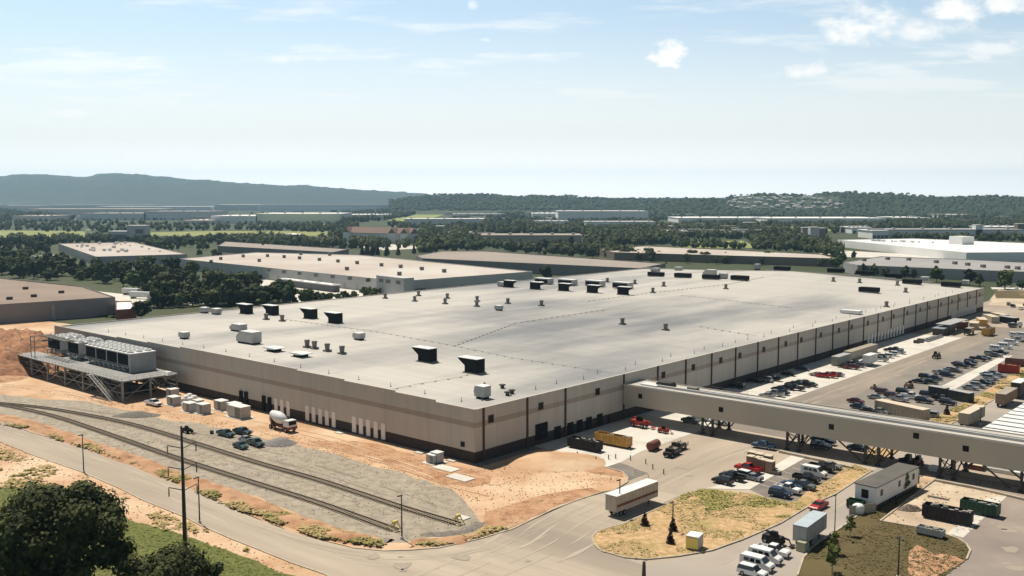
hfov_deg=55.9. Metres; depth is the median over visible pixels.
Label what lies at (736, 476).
parked pickup
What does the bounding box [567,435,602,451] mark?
skip container
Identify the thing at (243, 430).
parked pickup
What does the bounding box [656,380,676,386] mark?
tarp pile
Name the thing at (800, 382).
parked pickup
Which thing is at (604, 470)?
clay stain
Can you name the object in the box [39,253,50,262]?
broadleaf tree
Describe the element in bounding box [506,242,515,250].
broadleaf tree
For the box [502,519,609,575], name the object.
wheel sweep
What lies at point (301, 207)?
distant warehouse
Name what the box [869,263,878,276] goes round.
broadleaf tree
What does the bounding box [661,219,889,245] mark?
wood
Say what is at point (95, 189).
hills
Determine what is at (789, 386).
parked suv
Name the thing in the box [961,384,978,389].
parked car
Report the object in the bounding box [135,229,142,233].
window
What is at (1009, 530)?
oil stain
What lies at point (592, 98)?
sky
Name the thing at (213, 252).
broadleaf tree
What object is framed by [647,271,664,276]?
roof unit
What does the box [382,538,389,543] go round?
gravel bank
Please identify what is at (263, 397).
dock door
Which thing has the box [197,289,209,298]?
broadleaf tree
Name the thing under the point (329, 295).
broadleaf tree
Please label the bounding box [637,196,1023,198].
hills
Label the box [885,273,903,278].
roof unit
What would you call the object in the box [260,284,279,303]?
broadleaf tree
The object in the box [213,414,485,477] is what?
rut
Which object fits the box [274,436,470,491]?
rut
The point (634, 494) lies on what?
semi trailer
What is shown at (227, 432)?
parked pickup
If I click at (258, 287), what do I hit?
broadleaf tree
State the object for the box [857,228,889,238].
distant warehouse
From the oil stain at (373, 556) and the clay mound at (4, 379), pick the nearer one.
the oil stain at (373, 556)
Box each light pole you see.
[78,434,84,472]
[193,477,200,522]
[397,494,403,539]
[642,561,645,575]
[670,501,673,516]
[833,494,836,530]
[896,535,900,575]
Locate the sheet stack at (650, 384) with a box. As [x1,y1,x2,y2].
[641,382,657,386]
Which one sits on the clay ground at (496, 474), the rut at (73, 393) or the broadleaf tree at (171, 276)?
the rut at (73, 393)
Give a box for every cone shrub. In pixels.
[640,511,649,525]
[666,529,674,544]
[668,517,677,531]
[943,404,949,414]
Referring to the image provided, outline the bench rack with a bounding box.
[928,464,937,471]
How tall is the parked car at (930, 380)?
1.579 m
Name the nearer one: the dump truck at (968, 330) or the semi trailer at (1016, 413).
the semi trailer at (1016, 413)
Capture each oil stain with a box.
[364,553,379,559]
[393,563,411,569]
[452,554,469,559]
[996,525,1007,529]
[1000,546,1018,552]
[1001,529,1017,532]
[1005,565,1023,570]
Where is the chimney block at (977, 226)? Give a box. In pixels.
[972,225,982,232]
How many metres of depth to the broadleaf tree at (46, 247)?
1030.27 m
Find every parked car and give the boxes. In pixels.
[232,441,248,449]
[238,435,251,442]
[681,416,700,423]
[745,472,763,481]
[748,378,763,382]
[758,392,775,396]
[770,385,787,389]
[778,389,789,394]
[780,371,795,375]
[780,479,803,488]
[795,366,808,370]
[808,371,820,376]
[808,381,817,386]
[808,499,828,510]
[815,372,829,377]
[826,460,842,468]
[846,397,864,402]
[847,443,868,451]
[849,402,866,407]
[859,407,877,412]
[867,393,885,398]
[873,407,888,413]
[883,347,895,350]
[896,349,905,353]
[912,378,927,383]
[924,378,938,383]
[927,375,942,380]
[948,367,962,372]
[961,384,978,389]
[979,371,991,375]
[988,352,1003,356]
[992,372,1006,377]
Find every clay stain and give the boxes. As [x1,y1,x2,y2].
[481,488,599,533]
[549,451,623,476]
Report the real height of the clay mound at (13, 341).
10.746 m
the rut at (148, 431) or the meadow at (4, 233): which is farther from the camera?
the meadow at (4, 233)
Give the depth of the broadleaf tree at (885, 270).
718.98 m
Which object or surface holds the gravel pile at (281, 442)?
on the gravel yard at (397, 479)
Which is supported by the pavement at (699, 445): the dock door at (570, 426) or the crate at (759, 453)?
the crate at (759, 453)
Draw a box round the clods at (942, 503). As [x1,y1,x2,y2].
[889,483,1001,534]
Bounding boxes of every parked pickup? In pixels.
[144,398,162,406]
[216,428,235,437]
[232,426,252,435]
[246,437,264,447]
[719,470,745,481]
[734,462,762,472]
[751,440,776,449]
[757,542,791,556]
[765,389,784,396]
[769,374,781,380]
[774,482,801,494]
[792,471,820,483]
[792,479,816,490]
[793,383,804,390]
[795,379,809,385]
[808,461,835,472]
[812,437,836,444]
[825,371,836,377]
[842,363,860,369]
[877,356,888,361]
[889,394,909,401]
[900,391,916,398]
[932,369,945,373]
[932,394,952,400]
[963,360,976,366]
[969,355,987,360]
[972,379,991,385]
[992,349,1008,354]
[1010,336,1023,341]
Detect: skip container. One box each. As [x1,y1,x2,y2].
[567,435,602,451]
[594,431,632,448]
[846,497,865,507]
[916,523,945,538]
[922,501,973,525]
[960,496,1000,517]
[981,326,994,335]
[998,363,1019,373]
[1005,358,1023,366]
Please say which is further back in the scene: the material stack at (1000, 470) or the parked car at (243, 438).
the parked car at (243, 438)
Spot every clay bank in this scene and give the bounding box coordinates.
[0,413,379,543]
[410,533,480,544]
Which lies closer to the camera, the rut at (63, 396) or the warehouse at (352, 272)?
the rut at (63, 396)
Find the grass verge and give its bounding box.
[0,481,294,575]
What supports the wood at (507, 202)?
on the hills at (434, 211)
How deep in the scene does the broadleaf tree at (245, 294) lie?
540.67 m
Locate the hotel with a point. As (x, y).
(393, 235)
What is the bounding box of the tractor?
[182,425,195,433]
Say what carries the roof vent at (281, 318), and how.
on the factory building at (441, 416)
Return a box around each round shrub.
[313,291,325,300]
[316,295,325,299]
[339,291,351,297]
[350,291,358,296]
[359,286,371,295]
[371,287,380,294]
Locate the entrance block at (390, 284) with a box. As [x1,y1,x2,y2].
[376,275,413,293]
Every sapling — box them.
[824,543,840,572]
[827,531,840,553]
[843,515,855,530]
[904,473,910,488]
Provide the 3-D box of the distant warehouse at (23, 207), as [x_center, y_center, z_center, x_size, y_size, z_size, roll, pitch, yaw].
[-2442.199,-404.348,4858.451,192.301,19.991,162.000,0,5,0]
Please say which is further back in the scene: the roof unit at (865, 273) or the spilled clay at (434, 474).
the roof unit at (865, 273)
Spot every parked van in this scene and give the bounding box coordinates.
[739,551,774,571]
[748,544,783,563]
[800,463,827,477]
[989,344,1003,349]
[997,342,1012,348]
[1003,338,1018,344]
[1016,332,1023,336]
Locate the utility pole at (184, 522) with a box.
[167,426,197,547]
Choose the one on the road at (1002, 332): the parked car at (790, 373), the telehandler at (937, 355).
the telehandler at (937, 355)
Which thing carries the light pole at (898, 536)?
on the lawn at (810, 566)
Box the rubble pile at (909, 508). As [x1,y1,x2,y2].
[898,504,921,511]
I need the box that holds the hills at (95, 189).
[0,173,431,205]
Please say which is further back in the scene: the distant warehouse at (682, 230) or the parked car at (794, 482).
the distant warehouse at (682, 230)
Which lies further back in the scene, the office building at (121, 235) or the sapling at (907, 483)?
the office building at (121, 235)
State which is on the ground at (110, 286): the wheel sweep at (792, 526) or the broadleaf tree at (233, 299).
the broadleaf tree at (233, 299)
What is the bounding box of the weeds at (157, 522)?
[0,448,291,566]
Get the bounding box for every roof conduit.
[286,319,449,344]
[383,368,486,391]
[454,345,611,372]
[456,309,605,344]
[591,277,762,300]
[681,295,790,307]
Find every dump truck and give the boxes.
[964,327,974,334]
[1008,321,1022,327]
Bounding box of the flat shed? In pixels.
[932,325,955,335]
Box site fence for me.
[849,502,875,514]
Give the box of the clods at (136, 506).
[0,445,314,573]
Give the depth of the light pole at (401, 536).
169.69 m
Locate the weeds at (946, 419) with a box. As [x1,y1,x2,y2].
[929,370,1023,422]
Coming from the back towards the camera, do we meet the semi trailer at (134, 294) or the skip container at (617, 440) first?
the semi trailer at (134, 294)
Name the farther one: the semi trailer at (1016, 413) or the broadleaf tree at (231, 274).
the broadleaf tree at (231, 274)
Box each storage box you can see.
[955,321,968,328]
[969,321,979,329]
[976,317,987,325]
[983,314,999,322]
[990,312,1008,315]
[997,315,1018,323]
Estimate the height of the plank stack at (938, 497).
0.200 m
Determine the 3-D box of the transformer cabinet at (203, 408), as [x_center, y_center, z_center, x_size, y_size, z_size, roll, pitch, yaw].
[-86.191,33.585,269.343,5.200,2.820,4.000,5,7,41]
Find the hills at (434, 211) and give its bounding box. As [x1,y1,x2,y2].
[390,195,682,214]
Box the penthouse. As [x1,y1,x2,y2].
[1014,223,1023,228]
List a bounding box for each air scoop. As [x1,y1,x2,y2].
[236,303,253,313]
[262,304,279,315]
[300,307,318,318]
[324,311,342,323]
[411,345,438,362]
[458,355,485,374]
[504,280,517,287]
[530,281,543,289]
[557,283,572,290]
[586,284,601,292]
[616,286,632,294]
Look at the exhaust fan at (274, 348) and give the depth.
293.23 m
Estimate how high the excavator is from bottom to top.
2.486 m
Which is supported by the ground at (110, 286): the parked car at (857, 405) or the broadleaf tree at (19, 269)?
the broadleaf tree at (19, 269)
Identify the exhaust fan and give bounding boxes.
[262,346,284,351]
[289,351,312,357]
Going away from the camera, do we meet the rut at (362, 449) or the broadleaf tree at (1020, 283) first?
the rut at (362, 449)
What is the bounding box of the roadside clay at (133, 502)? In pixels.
[0,443,324,575]
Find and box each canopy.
[279,278,340,291]
[936,318,967,334]
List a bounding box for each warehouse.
[0,206,53,209]
[0,278,115,323]
[13,215,71,220]
[23,208,175,214]
[46,205,163,207]
[58,242,186,264]
[79,212,145,219]
[96,206,213,210]
[143,210,227,219]
[180,252,531,289]
[182,219,217,223]
[211,214,256,222]
[214,204,258,210]
[218,241,348,253]
[256,212,351,222]
[257,204,389,210]
[352,213,390,219]
[404,217,483,226]
[416,251,665,275]
[451,213,502,217]
[480,233,582,242]
[531,212,554,219]
[534,219,567,223]
[555,210,647,220]
[583,220,655,225]
[600,246,837,266]
[664,229,688,231]
[668,216,756,222]
[751,217,886,223]
[838,236,1023,260]
[839,225,872,233]
[843,256,1023,282]
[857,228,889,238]
[876,216,927,218]
[884,227,1023,237]
[931,214,977,217]
[969,225,1013,228]
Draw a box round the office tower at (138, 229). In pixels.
[126,225,150,240]
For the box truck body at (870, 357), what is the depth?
344.37 m
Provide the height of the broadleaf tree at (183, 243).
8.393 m
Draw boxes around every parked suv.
[711,474,733,484]
[729,382,744,388]
[736,468,751,475]
[736,561,768,575]
[760,376,772,382]
[768,486,792,498]
[782,383,793,389]
[810,439,832,449]
[854,362,865,367]
[875,387,888,393]
[883,391,897,396]
[885,353,893,357]
[886,350,898,355]
[895,387,911,393]
[914,395,933,403]
[918,372,930,377]
[919,390,936,396]
[930,410,939,417]
[938,397,956,405]
[939,370,955,376]
[954,361,968,367]
[964,358,977,363]
[970,381,986,387]
[983,373,998,380]
[984,350,992,354]
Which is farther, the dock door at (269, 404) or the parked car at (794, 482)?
the dock door at (269, 404)
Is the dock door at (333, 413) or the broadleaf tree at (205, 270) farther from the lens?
the broadleaf tree at (205, 270)
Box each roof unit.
[178,331,189,338]
[199,307,209,312]
[210,308,221,314]
[229,323,246,331]
[236,330,261,344]
[352,332,364,339]
[473,384,491,399]
[494,305,503,310]
[497,281,503,286]
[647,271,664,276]
[674,267,682,270]
[674,273,691,277]
[687,386,699,389]
[702,274,719,279]
[703,269,716,274]
[719,273,727,278]
[730,275,749,280]
[753,264,760,269]
[773,266,790,270]
[827,268,844,272]
[840,309,862,313]
[856,270,873,275]
[858,286,879,292]
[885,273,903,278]
[902,279,921,284]
[918,276,929,280]
[941,281,961,287]
[961,280,969,285]
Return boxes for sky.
[0,0,1023,197]
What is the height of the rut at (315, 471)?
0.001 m
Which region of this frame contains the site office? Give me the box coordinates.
[854,462,919,508]
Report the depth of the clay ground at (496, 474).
235.32 m
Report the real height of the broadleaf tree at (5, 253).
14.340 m
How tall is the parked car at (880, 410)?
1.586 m
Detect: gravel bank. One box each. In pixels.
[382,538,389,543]
[420,521,484,536]
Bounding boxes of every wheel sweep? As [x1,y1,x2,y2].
[14,432,508,553]
[68,451,591,557]
[130,479,547,565]
[185,496,572,557]
[193,502,571,559]
[194,497,416,552]
[257,524,405,552]
[259,527,404,556]
[415,514,531,575]
[459,505,599,575]
[481,508,567,556]
[481,510,608,575]
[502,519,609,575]
[557,506,658,562]
[646,442,740,478]
[652,440,756,479]
[658,446,751,484]
[658,447,763,490]
[658,448,751,487]
[723,454,919,563]
[730,496,854,563]
[804,342,965,401]
[812,342,978,403]
[812,345,967,402]
[815,346,966,403]
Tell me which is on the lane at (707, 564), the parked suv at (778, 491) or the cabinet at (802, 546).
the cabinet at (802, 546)
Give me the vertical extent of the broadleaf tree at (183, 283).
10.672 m
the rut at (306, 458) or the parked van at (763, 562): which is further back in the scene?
the rut at (306, 458)
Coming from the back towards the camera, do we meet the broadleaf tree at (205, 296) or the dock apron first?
the broadleaf tree at (205, 296)
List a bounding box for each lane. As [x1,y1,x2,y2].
[608,462,645,479]
[646,396,1023,575]
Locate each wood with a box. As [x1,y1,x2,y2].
[0,207,75,219]
[0,218,357,232]
[0,231,58,244]
[57,231,151,242]
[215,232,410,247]
[258,219,436,238]
[339,208,415,222]
[388,193,698,209]
[414,216,531,247]
[416,236,649,256]
[449,210,1023,220]
[525,218,681,245]
[639,190,1023,215]
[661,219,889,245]
[669,235,844,252]
[681,216,1015,224]
[843,216,1023,227]
[889,231,1022,240]
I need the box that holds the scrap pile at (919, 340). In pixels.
[913,338,923,342]
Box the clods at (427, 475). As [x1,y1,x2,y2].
[30,389,621,522]
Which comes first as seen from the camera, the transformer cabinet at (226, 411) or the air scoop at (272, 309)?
the transformer cabinet at (226, 411)
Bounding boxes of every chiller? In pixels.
[47,332,84,355]
[67,336,103,359]
[85,340,155,372]
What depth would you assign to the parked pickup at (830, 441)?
234.43 m
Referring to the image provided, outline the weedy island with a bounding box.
[593,465,868,557]
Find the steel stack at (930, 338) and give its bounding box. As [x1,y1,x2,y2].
[924,334,943,341]
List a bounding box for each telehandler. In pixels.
[630,416,655,428]
[932,351,940,358]
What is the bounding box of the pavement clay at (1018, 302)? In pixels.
[988,296,1023,306]
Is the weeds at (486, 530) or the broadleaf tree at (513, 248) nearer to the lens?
the weeds at (486, 530)
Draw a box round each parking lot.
[705,455,803,488]
[750,459,843,500]
[837,337,1023,420]
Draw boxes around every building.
[54,267,983,463]
[108,231,127,240]
[116,301,135,319]
[193,216,208,219]
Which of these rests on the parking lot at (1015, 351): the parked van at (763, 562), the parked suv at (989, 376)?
the parked suv at (989, 376)
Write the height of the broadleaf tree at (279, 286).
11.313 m
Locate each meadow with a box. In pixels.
[0,230,84,241]
[150,231,327,235]
[388,215,440,220]
[678,241,751,247]
[994,290,1023,298]
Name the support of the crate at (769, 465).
on the parking lot at (789, 461)
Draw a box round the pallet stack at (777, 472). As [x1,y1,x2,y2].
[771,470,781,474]
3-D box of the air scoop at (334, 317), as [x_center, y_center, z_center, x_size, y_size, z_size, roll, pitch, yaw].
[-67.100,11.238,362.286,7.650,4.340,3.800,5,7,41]
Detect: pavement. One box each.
[540,289,1023,575]
[946,497,1023,575]
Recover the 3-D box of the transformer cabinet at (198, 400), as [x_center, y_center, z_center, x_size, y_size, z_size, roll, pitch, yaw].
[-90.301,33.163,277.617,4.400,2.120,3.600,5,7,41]
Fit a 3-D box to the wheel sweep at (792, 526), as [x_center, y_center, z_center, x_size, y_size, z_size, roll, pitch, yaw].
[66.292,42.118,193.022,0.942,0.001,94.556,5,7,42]
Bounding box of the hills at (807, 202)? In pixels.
[640,193,1023,217]
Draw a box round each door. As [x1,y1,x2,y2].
[239,390,242,403]
[244,391,247,404]
[262,396,265,410]
[267,397,271,411]
[274,398,277,410]
[280,399,283,412]
[286,401,289,416]
[305,405,308,420]
[312,407,315,422]
[318,408,321,423]
[325,410,328,425]
[332,411,335,427]
[352,416,355,432]
[359,418,362,433]
[366,419,370,435]
[373,421,377,437]
[381,423,385,439]
[535,421,547,440]
[554,425,560,438]
[567,422,573,435]
[577,419,582,432]
[586,416,591,429]
[597,413,602,426]
[831,357,834,364]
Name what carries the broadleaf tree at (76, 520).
on the grass verge
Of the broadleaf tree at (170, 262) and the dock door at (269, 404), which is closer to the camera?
the dock door at (269, 404)
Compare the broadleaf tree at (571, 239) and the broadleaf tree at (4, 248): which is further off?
the broadleaf tree at (571, 239)
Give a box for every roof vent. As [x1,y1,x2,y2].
[263,313,269,319]
[278,315,285,321]
[303,339,311,347]
[310,341,318,348]
[323,343,331,351]
[337,345,346,354]
[619,318,625,324]
[662,323,669,330]
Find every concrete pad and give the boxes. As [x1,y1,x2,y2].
[431,464,460,472]
[445,473,474,481]
[453,514,470,520]
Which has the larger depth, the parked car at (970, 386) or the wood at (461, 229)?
the wood at (461, 229)
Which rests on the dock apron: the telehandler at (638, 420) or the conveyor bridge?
the telehandler at (638, 420)
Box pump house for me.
[85,229,91,234]
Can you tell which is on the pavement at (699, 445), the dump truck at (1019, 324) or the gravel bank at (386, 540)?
the dump truck at (1019, 324)
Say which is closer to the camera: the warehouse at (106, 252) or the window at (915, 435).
the window at (915, 435)
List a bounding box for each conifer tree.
[359,245,364,254]
[364,243,368,254]
[369,244,374,255]
[374,244,380,254]
[383,246,388,255]
[395,244,400,254]
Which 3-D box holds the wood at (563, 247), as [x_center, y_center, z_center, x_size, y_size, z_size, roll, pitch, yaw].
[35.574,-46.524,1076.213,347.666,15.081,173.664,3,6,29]
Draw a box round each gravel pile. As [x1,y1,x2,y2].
[113,411,160,417]
[264,437,296,446]
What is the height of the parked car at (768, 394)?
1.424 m
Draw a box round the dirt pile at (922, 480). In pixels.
[918,477,932,482]
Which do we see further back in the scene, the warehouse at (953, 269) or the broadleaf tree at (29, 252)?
the broadleaf tree at (29, 252)
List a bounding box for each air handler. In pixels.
[534,277,553,283]
[558,278,577,285]
[585,279,605,286]
[612,281,633,287]
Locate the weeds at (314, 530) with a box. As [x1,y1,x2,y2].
[0,422,383,545]
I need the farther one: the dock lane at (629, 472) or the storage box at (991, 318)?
the storage box at (991, 318)
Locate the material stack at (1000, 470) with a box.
[986,466,1023,476]
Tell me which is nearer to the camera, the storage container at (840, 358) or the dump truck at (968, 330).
the storage container at (840, 358)
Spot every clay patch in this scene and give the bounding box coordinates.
[908,545,963,575]
[917,474,935,487]
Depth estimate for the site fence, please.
183.81 m
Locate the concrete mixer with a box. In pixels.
[269,410,296,432]
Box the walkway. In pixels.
[942,354,1011,388]
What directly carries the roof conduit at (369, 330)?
on the factory building at (441, 416)
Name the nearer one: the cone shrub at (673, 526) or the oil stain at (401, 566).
the oil stain at (401, 566)
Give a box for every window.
[113,235,125,238]
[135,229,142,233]
[488,414,493,422]
[538,402,543,409]
[595,388,599,395]
[861,489,868,498]
[913,433,918,438]
[962,445,968,451]
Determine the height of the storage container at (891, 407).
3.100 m
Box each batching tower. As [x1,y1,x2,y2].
[801,227,807,233]
[808,227,818,236]
[819,228,825,238]
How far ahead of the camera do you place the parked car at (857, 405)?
274.69 m
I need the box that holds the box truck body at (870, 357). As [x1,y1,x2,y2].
[862,352,877,365]
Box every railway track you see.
[0,402,460,524]
[0,403,399,531]
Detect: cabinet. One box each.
[163,395,180,406]
[164,387,181,397]
[179,401,196,413]
[192,398,203,402]
[193,402,213,415]
[211,398,228,411]
[223,401,240,413]
[225,403,254,420]
[421,453,442,465]
[430,450,448,464]
[686,531,703,549]
[796,540,808,552]
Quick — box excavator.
[914,455,923,467]
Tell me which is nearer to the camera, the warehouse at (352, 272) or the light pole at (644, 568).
the light pole at (644, 568)
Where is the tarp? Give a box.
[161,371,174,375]
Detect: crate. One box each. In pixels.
[746,454,755,462]
[747,450,757,454]
[753,455,763,465]
[754,452,765,456]
[757,457,766,470]
[763,454,773,459]
[765,459,775,472]
[963,462,983,470]
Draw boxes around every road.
[0,421,677,575]
[715,327,1023,450]
[991,287,1023,289]
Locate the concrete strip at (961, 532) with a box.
[948,496,1005,537]
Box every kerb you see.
[0,441,329,575]
[7,422,134,465]
[352,491,603,550]
[591,495,743,559]
[605,467,628,488]
[744,470,871,539]
[778,450,853,468]
[796,514,858,575]
[879,479,970,559]
[934,479,1023,500]
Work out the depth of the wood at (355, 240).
1196.96 m
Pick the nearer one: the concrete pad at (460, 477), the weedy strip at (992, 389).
the concrete pad at (460, 477)
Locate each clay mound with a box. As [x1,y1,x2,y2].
[0,328,64,375]
[0,376,30,382]
[506,452,605,471]
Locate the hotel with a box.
[343,227,417,242]
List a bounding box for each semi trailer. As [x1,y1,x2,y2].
[122,288,139,294]
[129,291,148,297]
[605,478,658,515]
[793,510,826,546]
[958,404,984,426]
[983,428,1023,433]
[985,424,1023,432]
[991,421,1023,428]
[995,387,1017,406]
[996,417,1023,424]
[1002,414,1023,419]
[1007,411,1023,415]
[1011,378,1023,397]
[1012,408,1023,412]
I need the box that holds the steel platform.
[17,333,177,401]
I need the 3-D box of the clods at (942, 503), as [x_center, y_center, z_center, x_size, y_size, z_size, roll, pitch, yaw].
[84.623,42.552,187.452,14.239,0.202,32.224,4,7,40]
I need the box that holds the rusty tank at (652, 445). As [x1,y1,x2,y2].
[646,439,660,450]
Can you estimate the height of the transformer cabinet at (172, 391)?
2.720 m
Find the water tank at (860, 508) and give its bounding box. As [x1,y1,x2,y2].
[852,503,864,515]
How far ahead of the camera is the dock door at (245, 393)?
276.58 m
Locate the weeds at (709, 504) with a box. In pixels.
[675,488,791,517]
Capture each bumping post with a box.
[386,520,400,532]
[449,513,464,526]
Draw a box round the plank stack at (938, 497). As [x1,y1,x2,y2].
[927,495,948,499]
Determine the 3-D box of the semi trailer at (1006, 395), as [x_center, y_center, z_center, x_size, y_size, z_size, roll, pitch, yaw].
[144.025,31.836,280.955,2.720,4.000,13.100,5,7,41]
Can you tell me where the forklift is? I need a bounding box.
[904,380,913,387]
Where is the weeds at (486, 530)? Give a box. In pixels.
[415,525,507,545]
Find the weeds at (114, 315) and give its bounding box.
[98,300,184,317]
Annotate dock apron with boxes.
[535,333,959,466]
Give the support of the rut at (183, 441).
on the gravel yard at (397, 479)
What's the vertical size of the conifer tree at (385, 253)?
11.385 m
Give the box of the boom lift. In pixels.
[657,426,672,433]
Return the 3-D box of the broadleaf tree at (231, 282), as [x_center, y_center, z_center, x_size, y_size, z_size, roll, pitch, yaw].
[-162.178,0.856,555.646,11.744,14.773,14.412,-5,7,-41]
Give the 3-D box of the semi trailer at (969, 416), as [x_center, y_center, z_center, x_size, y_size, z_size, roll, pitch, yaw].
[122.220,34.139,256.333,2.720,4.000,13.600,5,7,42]
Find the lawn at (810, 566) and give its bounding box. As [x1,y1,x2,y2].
[798,476,968,575]
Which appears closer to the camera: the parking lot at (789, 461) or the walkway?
the parking lot at (789, 461)
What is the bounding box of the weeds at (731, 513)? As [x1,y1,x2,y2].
[595,464,871,558]
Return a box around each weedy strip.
[861,448,896,464]
[940,367,1023,423]
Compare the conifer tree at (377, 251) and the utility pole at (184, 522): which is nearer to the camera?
the utility pole at (184, 522)
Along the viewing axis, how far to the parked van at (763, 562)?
155.73 m
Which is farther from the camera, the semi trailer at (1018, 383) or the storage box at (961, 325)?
the storage box at (961, 325)
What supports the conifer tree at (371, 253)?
on the ground at (110, 286)
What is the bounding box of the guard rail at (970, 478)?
[931,472,1018,486]
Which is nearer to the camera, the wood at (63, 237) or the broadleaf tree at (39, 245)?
the broadleaf tree at (39, 245)
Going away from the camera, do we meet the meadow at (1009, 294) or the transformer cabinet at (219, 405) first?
the transformer cabinet at (219, 405)
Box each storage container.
[831,353,850,365]
[843,343,877,359]
[874,399,929,419]
[928,385,949,395]
[948,389,974,402]
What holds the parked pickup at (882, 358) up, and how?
on the dock apron
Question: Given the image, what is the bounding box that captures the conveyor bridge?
[623,379,1023,492]
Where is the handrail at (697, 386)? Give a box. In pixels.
[648,377,746,393]
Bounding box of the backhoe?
[896,453,914,464]
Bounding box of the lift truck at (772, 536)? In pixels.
[761,529,795,547]
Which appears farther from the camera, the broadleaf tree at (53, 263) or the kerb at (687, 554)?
the broadleaf tree at (53, 263)
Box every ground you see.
[0,210,1023,547]
[0,321,626,549]
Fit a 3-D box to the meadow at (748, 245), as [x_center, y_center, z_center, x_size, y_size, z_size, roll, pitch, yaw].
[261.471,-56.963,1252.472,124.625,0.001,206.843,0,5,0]
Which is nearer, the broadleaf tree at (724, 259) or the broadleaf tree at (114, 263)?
the broadleaf tree at (114, 263)
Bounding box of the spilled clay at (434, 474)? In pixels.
[308,440,490,486]
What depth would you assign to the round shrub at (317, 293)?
564.67 m
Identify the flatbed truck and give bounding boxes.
[663,445,681,457]
[669,440,687,448]
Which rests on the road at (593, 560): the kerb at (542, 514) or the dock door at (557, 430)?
the kerb at (542, 514)
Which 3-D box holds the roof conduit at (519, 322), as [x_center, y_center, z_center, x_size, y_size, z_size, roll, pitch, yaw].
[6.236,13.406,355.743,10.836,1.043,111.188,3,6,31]
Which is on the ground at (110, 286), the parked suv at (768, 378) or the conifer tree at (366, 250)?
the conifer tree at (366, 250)
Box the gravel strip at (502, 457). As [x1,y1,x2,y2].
[472,446,539,466]
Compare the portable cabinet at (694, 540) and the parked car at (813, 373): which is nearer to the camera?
the portable cabinet at (694, 540)
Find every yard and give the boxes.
[0,394,480,541]
[98,291,203,306]
[260,280,362,301]
[358,244,416,249]
[820,251,931,257]
[882,482,1006,535]
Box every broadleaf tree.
[0,245,8,250]
[0,250,15,257]
[0,256,10,261]
[0,260,12,274]
[0,479,136,575]
[0,504,54,575]
[4,241,14,247]
[6,244,12,250]
[8,263,29,277]
[14,256,25,262]
[24,241,30,246]
[25,257,34,271]
[26,249,34,255]
[27,261,38,278]
[30,240,38,247]
[34,258,45,276]
[35,241,45,253]
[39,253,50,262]
[40,267,59,279]
[43,244,49,251]
[47,258,65,269]
[50,254,63,259]
[55,264,67,275]
[59,251,68,263]
[63,256,77,267]
[66,267,76,275]
[73,271,84,280]
[76,259,86,268]
[83,264,96,279]
[90,257,102,263]
[91,262,112,279]
[101,274,112,283]
[107,259,123,268]
[110,272,116,279]
[110,540,210,575]
[113,262,130,274]
[116,271,126,286]
[123,269,137,274]
[124,272,143,287]
[131,300,151,317]
[133,259,144,273]
[137,255,156,263]
[138,259,151,268]
[138,269,148,283]
[141,281,154,291]
[145,262,159,281]
[149,287,163,307]
[150,279,177,294]
[152,240,164,244]
[152,243,162,247]
[155,272,181,289]
[160,294,173,307]
[161,256,180,268]
[171,288,187,302]
[171,292,186,306]
[177,280,193,288]
[181,240,186,246]
[181,270,192,278]
[184,261,199,273]
[184,274,198,282]
[184,290,199,305]
[186,285,195,295]
[187,239,194,244]
[193,280,203,288]
[195,241,204,248]
[196,248,202,255]
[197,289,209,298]
[199,291,215,306]
[201,269,225,288]
[202,267,210,277]
[202,561,224,575]
[203,242,209,249]
[207,289,220,305]
[209,283,216,289]
[210,249,217,255]
[216,284,230,306]
[218,276,239,289]
[219,288,237,304]
[226,272,237,278]
[234,270,257,285]
[235,278,249,302]
[235,286,256,302]
[249,285,262,302]
[252,270,262,285]
[255,290,268,303]
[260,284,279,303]
[270,278,286,301]
[275,284,282,303]
[279,287,291,303]
[284,279,298,302]
[296,289,315,301]
[326,293,333,298]
[441,244,448,249]
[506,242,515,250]
[511,244,516,252]
[521,245,530,253]
[534,244,540,252]
[539,264,551,277]
[540,239,549,246]
[566,236,574,242]
[567,248,576,256]
[578,248,585,254]
[588,247,597,257]
[635,252,642,260]
[648,249,655,261]
[683,253,691,261]
[687,249,697,252]
[720,255,729,262]
[817,258,824,266]
[829,257,843,266]
[837,254,846,260]
[851,251,856,258]
[860,263,866,270]
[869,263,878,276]
[881,268,889,275]
[900,265,910,277]
[909,268,917,278]
[929,265,944,281]
[960,269,978,284]
[974,274,984,286]
[977,237,984,240]
[993,235,1001,241]
[996,270,1014,288]
[1016,280,1023,289]
[1017,236,1023,240]
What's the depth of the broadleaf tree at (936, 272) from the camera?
685.51 m
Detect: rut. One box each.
[5,389,108,406]
[6,384,109,401]
[41,409,431,515]
[42,409,434,516]
[43,405,399,494]
[46,406,436,509]
[47,405,436,506]
[54,413,433,520]
[58,409,435,511]
[62,405,435,503]
[68,407,435,504]
[119,419,436,511]
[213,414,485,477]
[272,429,428,470]
[272,434,448,484]
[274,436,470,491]
[277,436,488,495]
[305,435,443,474]
[334,440,441,471]
[336,447,474,490]
[339,442,508,484]

